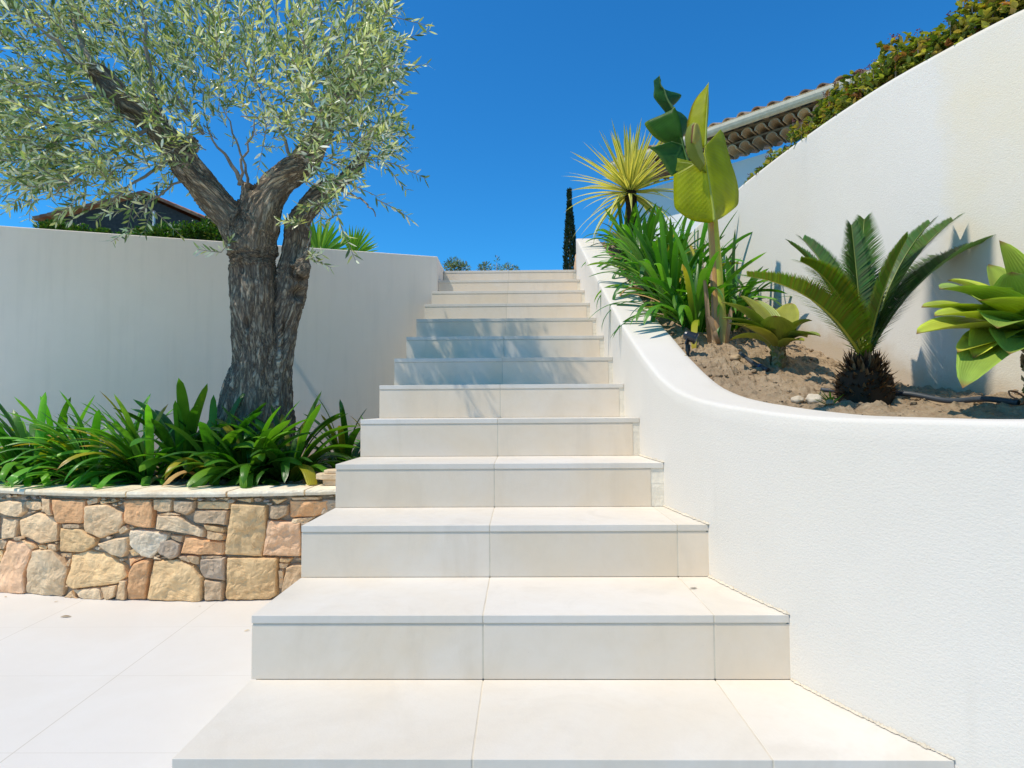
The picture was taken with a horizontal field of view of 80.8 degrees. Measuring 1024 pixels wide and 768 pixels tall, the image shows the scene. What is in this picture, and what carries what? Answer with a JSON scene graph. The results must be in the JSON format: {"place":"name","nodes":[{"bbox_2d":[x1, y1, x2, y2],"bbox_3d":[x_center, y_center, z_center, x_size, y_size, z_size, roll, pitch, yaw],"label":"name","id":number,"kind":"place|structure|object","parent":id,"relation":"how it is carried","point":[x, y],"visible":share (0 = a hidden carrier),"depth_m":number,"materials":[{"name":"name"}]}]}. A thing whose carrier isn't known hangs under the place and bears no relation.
{"place":"outdoors","nodes":[
{"label":"outdoors","id":0,"kind":"place"},
{"bbox_2d":[0,592,273,767],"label":"patio","id":1,"kind":"structure","parent":0,"point":[117,683],"depth_m":1.96,"materials":[{"name":"tile"}]},
{"bbox_2d":[172,270,954,767],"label":"staircase","id":2,"kind":"structure","parent":1,"relation":"on","point":[504,558],"depth_m":1.61,"materials":[{"name":"stone"}]},
{"bbox_2d":[576,238,1023,767],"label":"planter wall","id":3,"kind":"structure","parent":1,"relation":"on","point":[879,560],"depth_m":1.35,"materials":[{"name":"white paint"}]},
{"bbox_2d":[601,241,1023,418],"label":"planting soil","id":4,"kind":"structure","parent":3,"relation":"in","point":[783,386],"depth_m":2.25,"materials":[{"name":"brown soil"}]},
{"bbox_2d":[584,196,656,252],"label":"agapanthus","id":5,"kind":"object","parent":4,"relation":"on","point":[632,216],"visible":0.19,"depth_m":4.95,"materials":[{"name":"green plant"}]},
{"bbox_2d":[566,118,676,244],"bbox_3d":[0.951,-1.566,4.937,1.131,1.139,1.165,0,-2,1],"label":"cordyline","id":6,"kind":"object","parent":4,"relation":"on","point":[632,178],"visible":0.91,"depth_m":4.87,"materials":[{"name":"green plant"}]},
{"bbox_2d":[582,207,675,267],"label":"agapanthus","id":7,"kind":"object","parent":4,"relation":"on","point":[625,227],"visible":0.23,"depth_m":4.50,"materials":[{"name":"green plant"}]},
{"bbox_2d":[597,203,696,278],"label":"agapanthus","id":8,"kind":"object","parent":4,"relation":"on","point":[649,228],"visible":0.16,"depth_m":4.04,"materials":[{"name":"green plant"}]},
{"bbox_2d":[587,215,709,306],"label":"agapanthus","id":9,"kind":"object","parent":4,"relation":"on","point":[638,254],"visible":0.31,"depth_m":3.63,"materials":[{"name":"green plant"}]},
{"bbox_2d":[615,206,697,275],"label":"agapanthus","id":10,"kind":"object","parent":4,"relation":"on","point":[683,223],"visible":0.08,"depth_m":4.12,"materials":[{"name":"green plant"}]},
{"bbox_2d":[588,211,744,324],"bbox_3d":[0.898,-0.518,3.332,0.774,0.699,0.842,1,-3,-22],"label":"agapanthus","id":11,"kind":"object","parent":4,"relation":"on","point":[658,258],"visible":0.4,"depth_m":3.18,"materials":[{"name":"green plant"}]},
{"bbox_2d":[624,210,751,299],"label":"agapanthus","id":12,"kind":"object","parent":4,"relation":"on","point":[689,255],"visible":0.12,"depth_m":3.55,"materials":[{"name":"green plant"}]},
{"bbox_2d":[683,330,698,356],"bbox_3d":[0.779,-0.163,2.617,0.068,0.142,0.053,-1,-3,19],"label":"garden spotlight","id":13,"kind":"object","parent":4,"relation":"on","point":[690,336],"visible":0.97,"depth_m":2.61,"materials":[{"name":"black plastic"}]},
{"bbox_2d":[645,75,738,344],"bbox_3d":[0.860,-0.810,2.918,0.372,1.500,0.377,1,-3,-34],"label":"banana plant","id":14,"kind":"object","parent":4,"relation":"on","point":[705,187],"visible":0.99,"depth_m":2.83,"materials":[{"name":"green plant"}]},
{"bbox_2d":[611,227,786,348],"bbox_3d":[0.929,-0.414,3.018,0.823,0.659,0.804,0,-3,-18],"label":"agapanthus","id":15,"kind":"object","parent":4,"relation":"on","point":[692,305],"visible":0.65,"depth_m":2.94,"materials":[{"name":"green plant"}]},
{"bbox_2d":[659,232,787,338],"bbox_3d":[1.134,-0.429,3.111,0.659,0.710,0.821,-2,-3,31],"label":"agapanthus","id":16,"kind":"object","parent":4,"relation":"on","point":[735,314],"visible":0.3,"depth_m":3.06,"materials":[{"name":"green plant"}]},
{"bbox_2d":[729,354,740,360],"bbox_3d":[0.946,-0.110,2.543,0.047,0.032,0.041,1,-3,-29],"label":"stone","id":17,"kind":"object","parent":4,"relation":"on","point":[735,357],"visible":0.89,"depth_m":2.53,"materials":[{"name":"stone"}]},
{"bbox_2d":[738,351,769,371],"bbox_3d":[1.004,-0.096,2.503,0.021,0.102,0.228,0,-2,-6],"label":"irrigation hose","id":18,"kind":"object","parent":4,"relation":"on","point":[756,364],"visible":0.95,"depth_m":2.49,"materials":[{"name":"black plastic"}]},
{"bbox_2d":[721,296,820,368],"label":"agave","id":19,"kind":"object","parent":4,"relation":"on","point":[775,331],"visible":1,"depth_m":2.43,"materials":[{"name":"green plant"}]},
{"bbox_2d":[791,395,804,403],"bbox_3d":[0.953,0.053,2.005,0.043,0.029,0.040,1,-3,-36],"label":"stone","id":20,"kind":"object","parent":4,"relation":"on","point":[798,399],"visible":0.97,"depth_m":1.99,"materials":[{"name":"stone"}]},
{"bbox_2d":[805,394,823,403],"bbox_3d":[0.997,0.051,1.983,0.062,0.037,0.059,1,-3,-37],"label":"stone","id":21,"kind":"object","parent":4,"relation":"on","point":[810,398],"visible":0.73,"depth_m":1.97,"materials":[{"name":"stone"}]},
{"bbox_2d":[820,388,834,392],"bbox_3d":[1.151,0.022,2.082,0.153,0.022,0.039,-1,-2,9],"label":"irrigation hose","id":22,"kind":"object","parent":4,"relation":"on","point":[826,390],"visible":0.24,"depth_m":2.09,"materials":[{"name":"black plastic"}]},
{"bbox_2d":[816,389,842,405],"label":"weed","id":23,"kind":"object","parent":4,"relation":"on","point":[832,398],"visible":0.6,"depth_m":1.84,"materials":[{"name":"green plant"}]},
{"bbox_2d":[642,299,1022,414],"bbox_3d":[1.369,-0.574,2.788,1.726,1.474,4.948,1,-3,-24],"label":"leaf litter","id":24,"kind":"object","parent":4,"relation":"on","point":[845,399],"visible":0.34,"depth_m":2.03,"materials":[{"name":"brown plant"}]},
{"bbox_2d":[687,9,1023,395],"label":"garden wall","id":25,"kind":"structure","parent":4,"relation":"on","point":[940,135],"depth_m":2.26,"materials":[{"name":"white paint"}]},
{"bbox_2d":[744,140,790,183],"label":"hedge shrub","id":26,"kind":"object","parent":25,"relation":"on","point":[769,160],"visible":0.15,"depth_m":3.21,"materials":[{"name":"green plant"}]},
{"bbox_2d":[783,116,817,150],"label":"hedge shrub","id":27,"kind":"object","parent":25,"relation":"on","point":[798,135],"visible":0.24,"depth_m":2.96,"materials":[{"name":"green plant"}]},
{"bbox_2d":[804,0,1023,136],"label":"hedge shrub","id":28,"kind":"object","parent":25,"relation":"on","point":[914,52],"visible":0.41,"depth_m":2.34,"materials":[{"name":"green plant"}]},
{"bbox_2d":[736,213,995,404],"bbox_3d":[1.145,-0.264,2.053,1.179,0.714,0.466,0,-3,-18],"label":"sago cycad","id":29,"kind":"object","parent":4,"relation":"on","point":[857,302],"visible":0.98,"depth_m":1.92,"materials":[{"name":"green plant"}]},
{"bbox_2d":[895,391,1020,405],"bbox_3d":[1.301,0.042,1.829,0.050,0.052,0.414,1,-3,-27],"label":"irrigation hose","id":30,"kind":"object","parent":4,"relation":"on","point":[1010,401],"visible":0.81,"depth_m":1.78,"materials":[{"name":"black plastic"}]},
{"bbox_2d":[916,240,1023,404],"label":"agave","id":31,"kind":"object","parent":4,"relation":"on","point":[993,336],"visible":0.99,"depth_m":1.54,"materials":[{"name":"green plant"}]},
{"bbox_2d":[1008,390,1023,406],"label":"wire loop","id":32,"kind":"object","parent":4,"relation":"on","point":[1011,396],"visible":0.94,"depth_m":1.65,"materials":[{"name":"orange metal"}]},
{"bbox_2d":[39,454,332,485],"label":"tree bed soil","id":33,"kind":"object","parent":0,"point":[223,481],"visible":0.05,"depth_m":3.15,"materials":[{"name":"brown soil"}]},
{"bbox_2d":[0,395,106,478],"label":"agapanthus","id":34,"kind":"object","parent":33,"relation":"on","point":[63,415],"visible":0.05,"depth_m":3.52,"materials":[{"name":"green plant"}]},
{"bbox_2d":[0,392,114,485],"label":"agapanthus","id":35,"kind":"object","parent":33,"relation":"on","point":[8,469],"visible":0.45,"depth_m":3.18,"materials":[{"name":"green plant"}]},
{"bbox_2d":[0,392,155,487],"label":"agapanthus","id":36,"kind":"object","parent":33,"relation":"on","point":[61,447],"visible":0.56,"depth_m":3.08,"materials":[{"name":"green plant"}]},
{"bbox_2d":[45,394,172,469],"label":"agapanthus","id":37,"kind":"object","parent":33,"relation":"on","point":[136,425],"visible":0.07,"depth_m":3.51,"materials":[{"name":"green plant"}]},
{"bbox_2d":[37,392,203,488],"bbox_3d":[-1.962,0.360,3.186,0.839,0.645,0.744,0,-2,1],"label":"agapanthus","id":38,"kind":"object","parent":33,"relation":"on","point":[127,471],"visible":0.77,"depth_m":3.08,"materials":[{"name":"green plant"}]},
{"bbox_2d":[81,378,234,483],"bbox_3d":[-1.828,0.348,3.386,0.966,0.738,0.947,0,-2,1],"label":"agapanthus","id":39,"kind":"object","parent":33,"relation":"on","point":[185,414],"visible":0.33,"depth_m":3.23,"materials":[{"name":"green plant"}]},
{"bbox_2d":[128,393,291,485],"bbox_3d":[-1.587,0.372,3.288,0.818,0.714,0.768,1,-3,-20],"label":"agapanthus","id":40,"kind":"object","parent":33,"relation":"on","point":[229,438],"visible":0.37,"depth_m":3.13,"materials":[{"name":"green plant"}]},
{"bbox_2d":[0,0,435,445],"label":"olive tree","id":41,"kind":"object","parent":33,"relation":"on","point":[268,297],"visible":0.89,"depth_m":3.33,"materials":[{"name":"green plant"}]},
{"bbox_2d":[161,402,316,487],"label":"agapanthus","id":42,"kind":"object","parent":33,"relation":"on","point":[203,477],"visible":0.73,"depth_m":3.04,"materials":[{"name":"green plant"}]},
{"bbox_2d":[194,391,359,485],"bbox_3d":[-1.237,0.350,3.228,0.848,0.636,0.808,1,-3,-24],"label":"agapanthus","id":43,"kind":"object","parent":33,"relation":"on","point":[281,471],"visible":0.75,"depth_m":3.19,"materials":[{"name":"green plant"}]},
{"bbox_2d":[296,394,365,467],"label":"agapanthus","id":44,"kind":"object","parent":33,"relation":"on","point":[344,438],"visible":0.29,"depth_m":3.64,"materials":[{"name":"green plant"}]},
{"bbox_2d":[352,416,362,444],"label":"agapanthus","id":45,"kind":"object","parent":33,"relation":"on","point":[355,443],"visible":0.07,"depth_m":4.45,"materials":[{"name":"green plant"}]},
{"bbox_2d":[0,0,1008,270],"label":"sky","id":46,"kind":"structure","parent":0,"point":[515,87],"materials":[{"name":"blue"}]},
{"label":"ground","id":47,"kind":"structure","parent":0,"visible":0},
{"bbox_2d":[0,481,335,601],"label":"stone wall","id":48,"kind":"structure","parent":47,"relation":"on","point":[181,543],"depth_m":2.75,"materials":[{"name":"stone"}]},
{"bbox_2d":[323,480,335,484],"bbox_3d":[-0.868,0.478,2.955,0.105,0.028,0.102,0,-2,1],"label":"stone offcut","id":49,"kind":"object","parent":48,"relation":"on","point":[329,482],"visible":0.37,"depth_m":2.90,"materials":[{"name":"stone"}]},
{"bbox_2d":[316,472,335,479],"bbox_3d":[-0.866,0.450,2.947,0.170,0.027,0.103,0,-2,1],"label":"stone offcut","id":50,"kind":"object","parent":49,"relation":"on","point":[322,476],"visible":0.41,"depth_m":2.90,"materials":[{"name":"stone"}]},
{"bbox_2d":[324,469,335,473],"bbox_3d":[-0.858,0.428,2.961,0.120,0.015,0.101,0,-2,1],"label":"stone offcut","id":51,"kind":"object","parent":50,"relation":"on","point":[330,471],"visible":0.45,"depth_m":2.92,"materials":[{"name":"stone"}]},
{"bbox_2d":[0,226,443,455],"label":"boundary wall","id":52,"kind":"structure","parent":47,"relation":"on","point":[85,317],"depth_m":4.44,"materials":[{"name":"white paint"}]},
{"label":"terrace","id":53,"kind":"structure","parent":0,"visible":0},
{"bbox_2d":[33,218,112,233],"bbox_3d":[-9.654,-2.092,13.258,1.814,3.124,0.767,0,-2,1],"label":"pine tree","id":54,"kind":"object","parent":53,"relation":"on","point":[45,224],"visible":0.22,"depth_m":13.17,"materials":[{"name":"green plant"}]},
{"bbox_2d":[32,187,218,238],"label":"distant house","id":55,"kind":"structure","parent":53,"relation":"on","point":[176,213],"depth_m":22.01,"materials":[{"name":"ceramic"}]},
{"bbox_2d":[115,215,222,240],"bbox_3d":[-6.712,-2.055,12.377,2.908,2.954,1.260,0,-3,-15],"label":"pine tree","id":56,"kind":"object","parent":53,"relation":"on","point":[208,231],"visible":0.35,"depth_m":12.20,"materials":[{"name":"green plant"}]},
{"bbox_2d":[308,219,376,251],"bbox_3d":[-1.996,-1.322,6.538,1.176,0.912,0.478,-1,-3,14],"label":"fan palm","id":57,"kind":"object","parent":53,"relation":"on","point":[323,239],"visible":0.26,"depth_m":6.45,"materials":[{"name":"green plant"}]},
{"bbox_2d":[443,256,470,270],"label":"olive shrub","id":58,"kind":"object","parent":53,"relation":"on","point":[453,265],"visible":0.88,"depth_m":7.55,"materials":[{"name":"green plant"}]},
{"bbox_2d":[476,261,492,270],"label":"olive shrub","id":59,"kind":"object","parent":53,"relation":"on","point":[483,268],"visible":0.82,"depth_m":7.56,"materials":[{"name":"green plant"}]},
{"bbox_2d":[493,255,519,269],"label":"olive shrub","id":60,"kind":"object","parent":53,"relation":"on","point":[505,267],"visible":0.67,"depth_m":7.56,"materials":[{"name":"green plant"}]},
{"bbox_2d":[562,187,575,269],"bbox_3d":[1.355,-2.597,14.100,0.437,4.081,0.431,0,-2,1],"label":"cypress","id":61,"kind":"object","parent":53,"relation":"on","point":[569,240],"visible":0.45,"depth_m":14.07,"materials":[{"name":"green plant"}]},
{"bbox_2d":[610,53,928,240],"bbox_3d":[6.748,-2.789,9.282,8.115,3.991,6.485,-3,-3,45],"label":"villa","id":62,"kind":"object","parent":53,"relation":"on","point":[757,129],"visible":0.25,"depth_m":8.50,"materials":[{"name":"paint"}]}
]}

